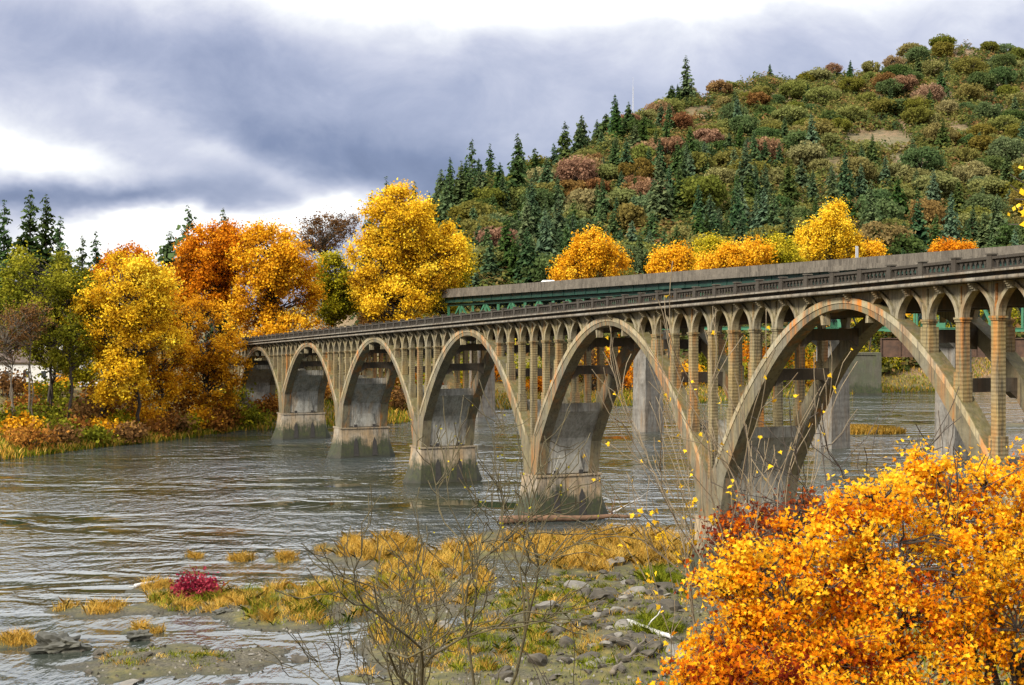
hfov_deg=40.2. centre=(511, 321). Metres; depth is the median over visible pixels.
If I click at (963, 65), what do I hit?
oak
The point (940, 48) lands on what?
oak
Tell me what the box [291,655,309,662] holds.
rock
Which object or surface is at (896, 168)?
oak
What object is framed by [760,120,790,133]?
oak
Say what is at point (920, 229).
conifer
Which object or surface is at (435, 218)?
conifer
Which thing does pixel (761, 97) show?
oak
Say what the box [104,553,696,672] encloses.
green grass
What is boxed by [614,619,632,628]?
rock
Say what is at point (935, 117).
oak
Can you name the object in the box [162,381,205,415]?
shrub
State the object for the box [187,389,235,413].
shrub
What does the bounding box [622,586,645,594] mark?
rock
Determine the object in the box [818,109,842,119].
oak
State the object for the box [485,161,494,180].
conifer
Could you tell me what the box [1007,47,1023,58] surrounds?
oak
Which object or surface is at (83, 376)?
broadleaf tree
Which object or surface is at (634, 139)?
conifer
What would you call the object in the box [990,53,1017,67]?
oak
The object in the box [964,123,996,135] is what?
oak
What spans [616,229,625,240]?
conifer
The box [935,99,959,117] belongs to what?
oak
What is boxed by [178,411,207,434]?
shrub
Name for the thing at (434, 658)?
rock
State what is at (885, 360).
shrub
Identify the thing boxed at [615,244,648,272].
oak
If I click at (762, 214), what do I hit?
conifer
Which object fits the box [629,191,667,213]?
oak
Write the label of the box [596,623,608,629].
rock
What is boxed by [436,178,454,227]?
conifer
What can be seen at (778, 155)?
conifer
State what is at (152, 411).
shrub
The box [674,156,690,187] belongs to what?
conifer
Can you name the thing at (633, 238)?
conifer
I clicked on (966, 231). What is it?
conifer
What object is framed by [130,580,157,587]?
driftwood
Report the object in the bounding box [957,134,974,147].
oak
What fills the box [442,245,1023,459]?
highway bridge
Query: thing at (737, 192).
conifer
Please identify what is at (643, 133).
conifer
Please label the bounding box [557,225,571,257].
conifer
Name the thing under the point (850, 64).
conifer
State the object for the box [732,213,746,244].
conifer
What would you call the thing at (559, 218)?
conifer
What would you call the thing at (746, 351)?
shrub
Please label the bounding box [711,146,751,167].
oak
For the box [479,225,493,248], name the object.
conifer
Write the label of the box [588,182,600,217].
conifer
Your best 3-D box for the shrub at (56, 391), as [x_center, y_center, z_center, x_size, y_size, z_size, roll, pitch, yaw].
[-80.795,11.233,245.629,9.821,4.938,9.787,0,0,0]
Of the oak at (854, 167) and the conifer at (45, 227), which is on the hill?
the oak at (854, 167)
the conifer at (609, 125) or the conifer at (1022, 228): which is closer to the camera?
the conifer at (1022, 228)
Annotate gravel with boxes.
[83,569,904,684]
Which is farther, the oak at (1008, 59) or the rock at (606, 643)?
the oak at (1008, 59)
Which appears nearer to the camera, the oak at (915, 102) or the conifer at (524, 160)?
the conifer at (524, 160)
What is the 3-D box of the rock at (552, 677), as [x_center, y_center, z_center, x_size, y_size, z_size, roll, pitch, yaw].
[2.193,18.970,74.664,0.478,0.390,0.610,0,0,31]
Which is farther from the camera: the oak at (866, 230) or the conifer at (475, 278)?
the oak at (866, 230)
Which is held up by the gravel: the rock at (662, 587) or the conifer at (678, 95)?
the rock at (662, 587)
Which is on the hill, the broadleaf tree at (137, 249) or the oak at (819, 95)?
the oak at (819, 95)
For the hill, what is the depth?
683.28 m
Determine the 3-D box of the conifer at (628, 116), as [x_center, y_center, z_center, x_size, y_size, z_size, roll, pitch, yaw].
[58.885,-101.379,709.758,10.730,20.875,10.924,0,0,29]
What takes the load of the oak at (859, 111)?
on the hill
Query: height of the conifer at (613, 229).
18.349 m
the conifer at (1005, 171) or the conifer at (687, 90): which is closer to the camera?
the conifer at (1005, 171)
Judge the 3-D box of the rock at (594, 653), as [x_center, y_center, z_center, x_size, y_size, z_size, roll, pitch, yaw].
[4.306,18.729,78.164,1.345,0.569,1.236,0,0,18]
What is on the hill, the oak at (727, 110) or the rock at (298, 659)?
the oak at (727, 110)
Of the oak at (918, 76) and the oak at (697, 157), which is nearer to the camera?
the oak at (697, 157)
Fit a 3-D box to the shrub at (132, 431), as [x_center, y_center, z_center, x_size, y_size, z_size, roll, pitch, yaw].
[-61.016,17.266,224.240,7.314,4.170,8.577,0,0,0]
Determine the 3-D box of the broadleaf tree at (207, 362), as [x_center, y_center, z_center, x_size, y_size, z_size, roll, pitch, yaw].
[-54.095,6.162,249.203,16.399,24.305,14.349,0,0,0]
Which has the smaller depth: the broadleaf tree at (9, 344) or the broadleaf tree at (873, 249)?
the broadleaf tree at (9, 344)
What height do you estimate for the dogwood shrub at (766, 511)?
6.202 m
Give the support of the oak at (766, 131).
on the hill
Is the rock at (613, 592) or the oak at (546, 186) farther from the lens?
the oak at (546, 186)
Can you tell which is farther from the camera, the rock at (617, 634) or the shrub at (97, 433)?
the shrub at (97, 433)
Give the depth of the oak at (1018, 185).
549.39 m
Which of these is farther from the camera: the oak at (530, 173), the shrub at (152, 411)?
the oak at (530, 173)
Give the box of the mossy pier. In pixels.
[849,352,881,394]
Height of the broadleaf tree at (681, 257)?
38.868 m
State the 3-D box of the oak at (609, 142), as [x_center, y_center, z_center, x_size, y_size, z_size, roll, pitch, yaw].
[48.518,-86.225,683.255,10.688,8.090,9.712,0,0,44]
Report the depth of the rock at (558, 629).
84.05 m
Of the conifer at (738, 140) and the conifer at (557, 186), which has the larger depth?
the conifer at (738, 140)
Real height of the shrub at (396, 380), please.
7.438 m
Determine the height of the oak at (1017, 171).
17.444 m
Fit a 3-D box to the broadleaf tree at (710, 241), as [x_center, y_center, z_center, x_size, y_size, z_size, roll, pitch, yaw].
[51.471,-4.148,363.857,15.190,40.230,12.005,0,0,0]
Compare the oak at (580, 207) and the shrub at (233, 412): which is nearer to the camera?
the shrub at (233, 412)
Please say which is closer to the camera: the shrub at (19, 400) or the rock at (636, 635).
the rock at (636, 635)
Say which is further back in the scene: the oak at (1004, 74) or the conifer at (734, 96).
the oak at (1004, 74)
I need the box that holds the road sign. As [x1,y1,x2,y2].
[855,246,857,257]
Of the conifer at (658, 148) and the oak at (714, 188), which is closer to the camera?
the oak at (714, 188)
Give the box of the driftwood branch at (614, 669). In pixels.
[596,635,663,675]
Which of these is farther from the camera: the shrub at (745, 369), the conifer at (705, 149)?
the conifer at (705, 149)
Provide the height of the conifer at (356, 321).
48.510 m
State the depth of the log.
136.60 m
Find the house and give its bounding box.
[0,350,61,383]
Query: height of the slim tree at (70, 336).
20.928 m
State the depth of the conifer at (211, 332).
348.45 m
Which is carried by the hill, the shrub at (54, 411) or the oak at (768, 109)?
the oak at (768, 109)
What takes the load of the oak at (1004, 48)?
on the hill
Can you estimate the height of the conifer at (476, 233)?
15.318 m
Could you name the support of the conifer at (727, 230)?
on the hill
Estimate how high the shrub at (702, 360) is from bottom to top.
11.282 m
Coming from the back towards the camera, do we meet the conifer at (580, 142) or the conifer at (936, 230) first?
the conifer at (580, 142)
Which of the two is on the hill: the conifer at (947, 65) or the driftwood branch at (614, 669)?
the conifer at (947, 65)
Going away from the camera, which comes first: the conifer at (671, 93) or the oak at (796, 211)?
the oak at (796, 211)
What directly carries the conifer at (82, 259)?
on the river bank
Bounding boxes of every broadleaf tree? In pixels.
[0,239,108,406]
[0,304,40,417]
[44,316,104,397]
[54,249,191,419]
[80,240,154,364]
[127,261,198,412]
[163,289,257,411]
[168,217,259,368]
[220,215,329,358]
[289,206,362,327]
[305,247,360,327]
[341,178,474,401]
[350,279,392,359]
[412,231,484,317]
[545,223,634,355]
[644,237,695,357]
[689,229,737,269]
[691,235,778,269]
[759,228,809,264]
[789,194,867,260]
[859,236,891,351]
[922,235,978,252]
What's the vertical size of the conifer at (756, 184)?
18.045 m
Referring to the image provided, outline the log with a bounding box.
[499,499,640,523]
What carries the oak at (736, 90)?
on the hill
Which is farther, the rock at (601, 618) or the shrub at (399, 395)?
the shrub at (399, 395)
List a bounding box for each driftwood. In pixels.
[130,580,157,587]
[627,606,673,638]
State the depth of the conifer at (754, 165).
568.04 m
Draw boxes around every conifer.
[0,199,23,349]
[3,190,52,349]
[35,195,60,304]
[39,216,76,339]
[74,235,90,299]
[85,232,109,354]
[137,231,197,347]
[166,205,208,331]
[202,209,241,341]
[351,190,377,358]
[369,176,406,361]
[407,181,419,209]
[427,193,439,229]
[431,169,444,196]
[432,184,441,209]
[433,197,440,221]
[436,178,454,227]
[438,174,457,215]
[443,157,454,187]
[452,162,468,205]
[453,216,467,241]
[461,160,471,180]
[462,139,477,176]
[462,178,476,201]
[464,162,474,189]
[464,257,481,286]
[469,205,479,221]
[472,158,487,188]
[472,224,482,247]
[474,171,484,191]
[478,240,504,282]
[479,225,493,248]
[484,143,497,170]
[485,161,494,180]
[488,194,498,211]
[492,162,507,187]
[495,214,514,269]
[497,173,512,210]
[503,239,520,283]
[506,133,529,190]
[510,239,521,266]
[513,140,527,174]
[513,225,537,283]
[515,199,536,250]
[516,211,521,226]
[517,198,535,238]
[520,177,541,222]
[522,234,537,266]
[524,148,542,172]
[530,202,540,239]
[532,166,539,183]
[535,208,556,270]
[538,156,553,184]
[538,194,549,221]
[546,211,560,254]
[548,143,558,165]
[549,175,567,211]
[552,195,565,235]
[556,123,572,159]
[556,227,563,247]
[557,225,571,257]
[561,199,584,246]
[561,213,570,236]
[562,213,578,247]
[570,115,594,148]
[570,123,586,153]
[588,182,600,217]
[591,119,599,143]
[592,179,610,224]
[594,205,608,232]
[595,130,605,150]
[599,114,610,135]
[605,95,617,137]
[607,210,621,241]
[608,102,627,140]
[608,135,620,163]
[608,140,619,164]
[612,198,623,235]
[614,170,626,187]
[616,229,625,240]
[619,136,635,179]
[621,102,634,136]
[626,221,637,243]
[628,123,640,146]
[632,256,643,274]
[633,232,647,273]
[638,114,649,142]
[642,209,661,242]
[644,229,654,244]
[645,147,654,179]
[645,152,674,228]
[650,138,667,180]
[653,128,660,143]
[654,104,664,127]
[656,227,669,269]
[661,103,675,133]
[661,112,672,145]
[665,86,675,98]
[665,166,674,199]
[666,141,685,177]
[668,187,674,209]
[669,165,690,224]
[669,223,682,249]
[674,86,682,104]
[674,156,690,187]
[679,55,698,101]
[681,127,699,173]
[683,144,694,171]
[686,152,697,179]
[687,206,706,239]
[690,185,705,224]
[700,143,714,163]
[700,154,710,176]
[700,193,720,231]
[702,213,711,234]
[708,211,722,234]
[715,208,723,230]
[718,208,724,225]
[720,210,733,239]
[722,132,734,153]
[726,147,738,168]
[726,180,746,226]
[728,195,749,234]
[730,173,740,198]
[731,91,737,104]
[732,96,741,119]
[732,142,758,194]
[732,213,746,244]
[734,125,744,149]
[738,124,745,145]
[739,185,751,222]
[742,174,756,197]
[747,194,758,230]
[749,130,762,163]
[749,133,762,159]
[749,188,770,232]
[751,161,759,183]
[751,167,761,199]
[758,163,773,199]
[760,139,771,163]
[760,225,766,241]
[763,191,783,226]
[765,190,772,207]
[766,65,773,76]
[773,143,784,169]
[778,163,800,206]
[779,118,789,138]
[779,203,800,245]
[794,160,811,191]
[801,208,810,232]
[802,85,810,103]
[804,114,820,145]
[806,170,819,204]
[812,198,819,218]
[821,166,837,199]
[824,168,838,205]
[835,189,842,203]
[836,149,856,201]
[843,192,859,229]
[846,61,853,76]
[847,66,852,77]
[853,163,868,199]
[857,147,866,158]
[859,179,883,232]
[865,134,881,168]
[878,155,892,186]
[887,177,893,193]
[888,86,893,98]
[889,175,908,218]
[902,137,920,166]
[906,187,922,224]
[907,198,930,251]
[912,170,921,190]
[914,50,922,72]
[925,89,934,109]
[925,169,941,200]
[925,214,946,251]
[934,120,951,150]
[936,70,947,92]
[939,191,962,242]
[943,58,949,79]
[951,179,965,213]
[961,220,975,247]
[964,206,979,241]
[974,210,994,248]
[987,231,995,246]
[988,193,1006,245]
[998,152,1016,200]
[1003,189,1017,216]
[1010,96,1019,109]
[1010,230,1018,245]
[1011,226,1021,244]
[1017,121,1023,139]
[1018,170,1023,182]
[1018,230,1023,244]
[1019,226,1023,242]
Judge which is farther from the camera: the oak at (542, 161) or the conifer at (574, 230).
the oak at (542, 161)
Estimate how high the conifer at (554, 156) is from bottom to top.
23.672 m
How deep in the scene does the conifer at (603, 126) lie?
738.81 m
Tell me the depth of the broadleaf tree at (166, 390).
239.63 m
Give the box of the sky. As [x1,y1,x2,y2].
[0,0,1023,313]
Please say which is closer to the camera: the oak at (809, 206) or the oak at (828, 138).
the oak at (809, 206)
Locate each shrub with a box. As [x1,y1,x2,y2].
[0,365,36,397]
[0,388,49,414]
[0,396,38,428]
[0,410,45,435]
[0,419,68,450]
[15,398,79,427]
[21,382,60,392]
[23,373,77,398]
[40,393,88,414]
[40,412,81,435]
[42,422,85,448]
[52,393,111,424]
[55,373,81,390]
[67,409,93,436]
[73,419,118,443]
[75,379,100,400]
[78,390,119,413]
[84,391,140,421]
[86,412,131,432]
[106,402,139,429]
[106,416,150,443]
[115,378,155,412]
[124,397,174,425]
[136,411,181,437]
[146,407,199,431]
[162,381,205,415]
[169,565,225,599]
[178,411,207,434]
[186,404,223,428]
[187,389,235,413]
[199,403,240,431]
[208,401,245,427]
[216,382,256,409]
[227,402,265,428]
[234,399,274,426]
[247,393,278,416]
[253,512,511,684]
[262,379,644,684]
[324,382,331,399]
[371,355,401,393]
[388,381,407,410]
[393,373,424,393]
[397,373,424,395]
[460,371,462,387]
[495,365,501,381]
[502,613,574,684]
[514,356,541,380]
[526,376,551,391]
[579,347,609,389]
[605,334,619,363]
[605,358,632,391]
[636,626,878,684]
[657,455,1008,684]
[680,359,706,383]
[683,471,850,670]
[698,352,707,371]
[711,382,1023,684]
[725,334,763,364]
[742,356,749,378]
[743,341,768,365]
[783,354,811,387]
[786,353,794,365]
[790,349,815,386]
[793,343,815,363]
[850,318,875,336]
[859,343,878,351]
[862,435,1023,684]
[866,331,890,345]
[881,357,904,370]
[986,308,1020,325]
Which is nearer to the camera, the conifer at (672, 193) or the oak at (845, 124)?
the conifer at (672, 193)
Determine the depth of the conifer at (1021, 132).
629.12 m
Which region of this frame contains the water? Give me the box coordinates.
[0,373,1023,684]
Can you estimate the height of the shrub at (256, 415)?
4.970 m
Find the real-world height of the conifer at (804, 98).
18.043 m
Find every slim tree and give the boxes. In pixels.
[0,299,56,419]
[37,300,96,417]
[114,312,163,424]
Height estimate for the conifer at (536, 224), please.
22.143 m
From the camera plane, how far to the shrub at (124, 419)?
229.41 m
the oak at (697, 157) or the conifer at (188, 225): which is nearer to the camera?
the conifer at (188, 225)
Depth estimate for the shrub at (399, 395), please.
283.61 m
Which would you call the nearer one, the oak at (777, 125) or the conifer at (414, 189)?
the conifer at (414, 189)
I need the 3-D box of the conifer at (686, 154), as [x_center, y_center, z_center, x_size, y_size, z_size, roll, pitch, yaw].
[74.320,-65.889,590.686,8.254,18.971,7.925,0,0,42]
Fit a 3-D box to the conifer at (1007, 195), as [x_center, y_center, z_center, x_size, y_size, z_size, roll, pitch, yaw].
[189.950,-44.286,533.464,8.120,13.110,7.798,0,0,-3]
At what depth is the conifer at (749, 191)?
545.45 m
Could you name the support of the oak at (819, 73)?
on the hill
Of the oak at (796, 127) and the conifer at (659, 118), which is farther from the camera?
the conifer at (659, 118)
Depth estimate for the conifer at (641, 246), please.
452.36 m
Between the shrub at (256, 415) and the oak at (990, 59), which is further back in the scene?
the oak at (990, 59)
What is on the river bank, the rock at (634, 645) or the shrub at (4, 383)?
the shrub at (4, 383)
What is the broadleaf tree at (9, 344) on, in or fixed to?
on the river bank
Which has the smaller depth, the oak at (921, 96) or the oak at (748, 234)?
the oak at (748, 234)
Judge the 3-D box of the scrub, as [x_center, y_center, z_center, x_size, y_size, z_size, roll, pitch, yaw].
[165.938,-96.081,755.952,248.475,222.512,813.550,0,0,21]
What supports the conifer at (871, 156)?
on the hill
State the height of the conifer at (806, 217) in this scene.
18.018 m
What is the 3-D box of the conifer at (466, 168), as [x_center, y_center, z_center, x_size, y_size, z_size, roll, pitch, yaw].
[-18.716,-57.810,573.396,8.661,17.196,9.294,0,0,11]
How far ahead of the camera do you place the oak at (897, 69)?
839.39 m
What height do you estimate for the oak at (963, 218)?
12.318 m
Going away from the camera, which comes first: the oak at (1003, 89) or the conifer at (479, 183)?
the conifer at (479, 183)
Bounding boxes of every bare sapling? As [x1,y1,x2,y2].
[582,261,857,659]
[609,464,809,682]
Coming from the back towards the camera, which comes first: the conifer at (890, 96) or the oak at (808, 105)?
the conifer at (890, 96)
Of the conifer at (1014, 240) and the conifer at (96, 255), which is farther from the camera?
the conifer at (1014, 240)
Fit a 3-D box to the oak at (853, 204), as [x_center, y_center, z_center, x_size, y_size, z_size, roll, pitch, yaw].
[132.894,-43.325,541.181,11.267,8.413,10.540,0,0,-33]
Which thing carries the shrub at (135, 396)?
on the river bank
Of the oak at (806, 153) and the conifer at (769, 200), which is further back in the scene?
the oak at (806, 153)
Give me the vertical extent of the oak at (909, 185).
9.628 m
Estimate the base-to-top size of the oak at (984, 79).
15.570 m
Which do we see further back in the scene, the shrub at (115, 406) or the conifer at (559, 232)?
the conifer at (559, 232)
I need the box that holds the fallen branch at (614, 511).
[602,491,651,512]
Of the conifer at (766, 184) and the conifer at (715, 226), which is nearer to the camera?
the conifer at (715, 226)
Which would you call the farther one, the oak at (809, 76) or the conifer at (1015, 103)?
the oak at (809, 76)
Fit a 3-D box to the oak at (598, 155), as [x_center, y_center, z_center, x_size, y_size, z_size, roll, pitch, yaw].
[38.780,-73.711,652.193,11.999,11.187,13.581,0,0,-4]
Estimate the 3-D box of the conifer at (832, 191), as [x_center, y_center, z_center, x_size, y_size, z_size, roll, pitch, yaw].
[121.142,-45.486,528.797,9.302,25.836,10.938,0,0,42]
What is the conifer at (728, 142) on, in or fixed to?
on the hill
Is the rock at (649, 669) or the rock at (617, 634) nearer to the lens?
the rock at (649, 669)
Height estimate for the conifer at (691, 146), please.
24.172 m
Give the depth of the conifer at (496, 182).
564.04 m
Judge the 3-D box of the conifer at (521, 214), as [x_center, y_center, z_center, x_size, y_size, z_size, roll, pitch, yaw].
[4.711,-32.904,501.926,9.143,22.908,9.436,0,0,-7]
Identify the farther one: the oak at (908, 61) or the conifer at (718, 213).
the oak at (908, 61)
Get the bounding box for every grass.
[0,521,691,675]
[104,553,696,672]
[429,604,1022,684]
[850,423,905,434]
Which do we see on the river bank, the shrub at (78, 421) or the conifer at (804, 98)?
the shrub at (78, 421)
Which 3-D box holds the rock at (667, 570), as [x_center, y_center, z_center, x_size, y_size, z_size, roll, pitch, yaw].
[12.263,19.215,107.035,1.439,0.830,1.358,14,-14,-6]
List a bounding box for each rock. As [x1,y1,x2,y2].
[24,631,92,653]
[85,669,92,673]
[92,648,103,655]
[119,679,138,684]
[125,628,153,640]
[144,652,152,656]
[212,607,233,615]
[223,679,240,683]
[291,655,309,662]
[375,608,405,618]
[424,655,439,663]
[437,621,452,627]
[493,670,513,679]
[497,666,510,671]
[504,617,514,623]
[504,677,512,681]
[527,653,547,665]
[535,600,558,610]
[544,628,552,633]
[548,674,557,680]
[551,626,567,633]
[558,635,573,647]
[561,657,571,663]
[564,580,591,589]
[576,651,601,660]
[577,587,591,597]
[580,679,599,684]
[581,620,595,626]
[589,590,615,600]
[589,593,609,601]
[592,612,600,616]
[592,617,607,622]
[593,600,608,605]
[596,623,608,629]
[597,664,607,668]
[598,569,606,573]
[599,640,613,646]
[601,633,617,642]
[603,586,616,590]
[607,557,625,565]
[608,590,621,594]
[610,606,626,612]
[610,609,621,614]
[612,572,620,578]
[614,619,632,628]
[614,632,621,636]
[616,637,633,647]
[618,595,627,598]
[618,665,625,672]
[620,656,631,661]
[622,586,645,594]
[625,578,635,584]
[629,641,643,652]
[631,633,653,639]
[640,649,655,655]
[641,638,653,644]
[643,588,663,595]
[643,667,656,672]
[645,598,682,611]
[645,640,663,651]
[646,602,671,614]
[649,677,659,681]
[654,582,676,587]
[659,584,672,591]
[664,567,678,575]
[665,644,685,656]
[666,616,685,624]
[674,587,685,593]
[675,636,687,641]
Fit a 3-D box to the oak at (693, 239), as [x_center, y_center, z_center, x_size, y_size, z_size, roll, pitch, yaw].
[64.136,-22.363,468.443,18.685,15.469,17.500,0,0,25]
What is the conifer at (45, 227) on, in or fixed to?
on the river bank
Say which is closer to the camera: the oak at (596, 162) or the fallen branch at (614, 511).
the fallen branch at (614, 511)
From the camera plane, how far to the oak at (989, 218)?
498.84 m
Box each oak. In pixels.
[441,205,469,228]
[457,199,496,218]
[457,214,504,242]
[469,243,484,265]
[470,186,507,206]
[470,245,509,265]
[473,198,500,210]
[473,226,521,246]
[476,212,509,220]
[479,213,518,231]
[495,174,511,187]
[497,208,505,216]
[508,185,538,205]
[510,205,538,217]
[515,187,554,211]
[520,252,563,281]
[525,154,554,171]
[525,166,557,181]
[533,181,567,199]
[553,154,598,182]
[557,179,588,196]
[557,201,590,212]
[562,187,610,214]
[562,209,592,221]
[565,154,602,174]
[565,217,593,233]
[571,148,595,158]
[584,177,611,192]
[586,153,606,160]
[595,163,618,180]
[601,137,621,147]
[605,187,639,208]
[607,202,647,229]
[613,239,647,261]
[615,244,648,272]
[617,157,654,178]
[618,142,656,161]
[618,267,637,275]
[620,113,641,124]
[620,175,650,183]
[620,180,647,190]
[626,117,656,133]
[628,177,665,197]
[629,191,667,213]
[630,141,658,155]
[633,108,658,123]
[639,241,659,257]
[644,100,675,117]
[646,127,662,138]
[649,135,685,156]
[651,154,672,168]
[654,97,684,111]
[660,111,693,130]
[664,224,694,242]
[674,174,728,209]
[680,139,716,156]
[681,151,717,171]
[682,232,726,252]
[689,128,724,143]
[694,124,728,133]
[704,167,735,183]
[706,79,733,96]
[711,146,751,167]
[713,118,738,134]
[713,140,734,151]
[715,96,732,105]
[717,102,748,120]
[721,81,737,88]
[721,133,734,141]
[722,231,758,243]
[723,197,759,212]
[724,159,771,175]
[727,113,761,135]
[732,88,744,93]
[735,91,748,102]
[746,91,771,106]
[747,136,783,161]
[748,223,797,239]
[750,85,773,97]
[752,126,780,139]
[753,105,776,119]
[754,104,764,112]
[756,166,784,186]
[759,117,780,125]
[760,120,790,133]
[767,136,782,146]
[770,94,786,104]
[771,104,808,124]
[772,205,816,224]
[776,194,794,208]
[777,216,809,233]
[778,80,811,100]
[778,129,819,150]
[784,140,826,168]
[786,101,804,107]
[788,124,804,133]
[792,118,819,126]
[795,71,815,82]
[797,118,837,137]
[797,203,817,210]
[804,103,819,109]
[805,85,842,105]
[806,67,832,81]
[806,158,836,171]
[813,214,859,231]
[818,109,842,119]
[818,132,840,146]
[825,62,843,73]
[830,117,852,132]
[831,88,845,97]
[833,156,879,182]
[835,105,867,121]
[837,76,865,92]
[846,199,860,211]
[850,221,915,253]
[852,187,892,212]
[853,139,879,154]
[856,91,880,103]
[857,198,908,221]
[861,60,880,72]
[862,71,878,80]
[868,97,896,115]
[869,72,895,85]
[874,78,904,96]
[874,166,884,181]
[874,184,924,203]
[880,162,911,181]
[880,232,926,254]
[881,55,906,66]
[881,217,912,232]
[882,63,913,76]
[888,98,910,114]
[888,182,916,189]
[891,74,918,93]
[895,42,921,57]
[896,70,924,84]
[897,146,947,172]
[899,105,934,124]
[900,97,932,112]
[902,56,912,64]
[902,167,930,182]
[904,45,933,61]
[904,196,949,225]
[904,198,921,213]
[910,82,945,102]
[910,94,926,101]
[911,171,960,197]
[917,78,929,85]
[919,111,939,125]
[920,59,949,78]
[920,121,959,143]
[924,223,943,238]
[926,170,950,176]
[928,33,956,46]
[931,40,955,57]
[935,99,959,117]
[940,146,957,158]
[951,55,988,75]
[951,132,963,141]
[951,160,991,182]
[953,82,984,102]
[953,211,989,233]
[955,146,980,163]
[956,102,975,110]
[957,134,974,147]
[958,205,993,222]
[960,192,1012,212]
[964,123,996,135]
[965,175,1007,195]
[966,70,999,89]
[966,175,987,190]
[967,133,995,152]
[968,212,1010,226]
[971,155,1005,175]
[973,100,1004,119]
[979,41,999,51]
[984,135,1023,162]
[986,114,1022,133]
[987,55,998,66]
[987,133,1003,137]
[988,65,1018,85]
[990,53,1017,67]
[990,222,1023,244]
[996,84,1020,97]
[996,179,1023,199]
[999,43,1015,53]
[999,109,1023,122]
[1003,122,1021,138]
[1004,189,1023,212]
[1005,92,1023,105]
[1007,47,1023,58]
[1007,162,1023,182]
[1008,216,1023,223]
[1011,154,1023,165]
[1015,60,1023,68]
[1016,68,1023,81]
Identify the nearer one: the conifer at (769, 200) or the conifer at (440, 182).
the conifer at (769, 200)
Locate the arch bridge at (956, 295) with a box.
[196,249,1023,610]
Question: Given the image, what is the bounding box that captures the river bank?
[0,347,1023,460]
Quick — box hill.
[141,49,1023,377]
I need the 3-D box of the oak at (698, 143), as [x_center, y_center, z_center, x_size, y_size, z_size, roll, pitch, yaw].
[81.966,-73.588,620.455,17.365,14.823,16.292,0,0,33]
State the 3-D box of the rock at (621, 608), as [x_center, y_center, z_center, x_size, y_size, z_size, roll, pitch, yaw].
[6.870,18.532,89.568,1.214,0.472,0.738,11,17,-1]
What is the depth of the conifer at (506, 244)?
461.45 m
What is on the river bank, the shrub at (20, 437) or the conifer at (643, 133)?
the shrub at (20, 437)
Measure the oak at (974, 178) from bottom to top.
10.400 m
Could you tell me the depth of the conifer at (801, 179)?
576.60 m
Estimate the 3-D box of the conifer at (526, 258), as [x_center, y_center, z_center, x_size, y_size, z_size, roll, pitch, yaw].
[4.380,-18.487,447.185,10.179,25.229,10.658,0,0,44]
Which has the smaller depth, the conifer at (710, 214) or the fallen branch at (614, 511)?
the fallen branch at (614, 511)
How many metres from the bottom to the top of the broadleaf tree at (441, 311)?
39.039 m
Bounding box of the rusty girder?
[880,338,1023,356]
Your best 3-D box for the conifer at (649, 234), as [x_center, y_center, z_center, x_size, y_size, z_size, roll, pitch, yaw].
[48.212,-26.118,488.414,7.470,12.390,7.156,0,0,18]
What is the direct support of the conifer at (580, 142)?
on the hill
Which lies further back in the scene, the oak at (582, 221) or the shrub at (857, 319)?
the oak at (582, 221)
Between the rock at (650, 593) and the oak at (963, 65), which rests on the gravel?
the rock at (650, 593)
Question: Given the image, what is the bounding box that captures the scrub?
[408,39,1023,373]
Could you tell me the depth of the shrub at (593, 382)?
338.63 m
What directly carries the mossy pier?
in the water
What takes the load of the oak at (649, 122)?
on the hill
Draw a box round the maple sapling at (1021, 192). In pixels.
[1007,153,1023,226]
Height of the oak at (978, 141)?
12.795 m
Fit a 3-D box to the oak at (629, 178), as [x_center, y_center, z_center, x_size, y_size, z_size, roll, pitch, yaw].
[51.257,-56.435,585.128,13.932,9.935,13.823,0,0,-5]
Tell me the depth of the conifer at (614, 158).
610.07 m
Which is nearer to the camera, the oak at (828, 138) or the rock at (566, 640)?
the rock at (566, 640)
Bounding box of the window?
[41,370,46,377]
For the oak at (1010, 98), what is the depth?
758.63 m
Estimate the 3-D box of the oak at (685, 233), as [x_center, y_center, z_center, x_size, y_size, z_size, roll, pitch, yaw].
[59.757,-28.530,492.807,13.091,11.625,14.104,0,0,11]
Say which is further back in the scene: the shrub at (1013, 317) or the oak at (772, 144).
the oak at (772, 144)
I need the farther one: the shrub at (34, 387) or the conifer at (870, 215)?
the conifer at (870, 215)
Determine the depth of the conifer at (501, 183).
554.75 m
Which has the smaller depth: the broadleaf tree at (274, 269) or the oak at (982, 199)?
the broadleaf tree at (274, 269)
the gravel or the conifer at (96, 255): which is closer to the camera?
the gravel
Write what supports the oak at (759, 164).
on the hill
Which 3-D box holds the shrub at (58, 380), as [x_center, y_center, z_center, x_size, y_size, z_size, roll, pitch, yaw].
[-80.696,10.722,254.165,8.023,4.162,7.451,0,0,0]
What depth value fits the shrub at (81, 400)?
237.25 m
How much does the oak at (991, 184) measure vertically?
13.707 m
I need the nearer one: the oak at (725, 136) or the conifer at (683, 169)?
the conifer at (683, 169)
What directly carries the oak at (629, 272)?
on the hill
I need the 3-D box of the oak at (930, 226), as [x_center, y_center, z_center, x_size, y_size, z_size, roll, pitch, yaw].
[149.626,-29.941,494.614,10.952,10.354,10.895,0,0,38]

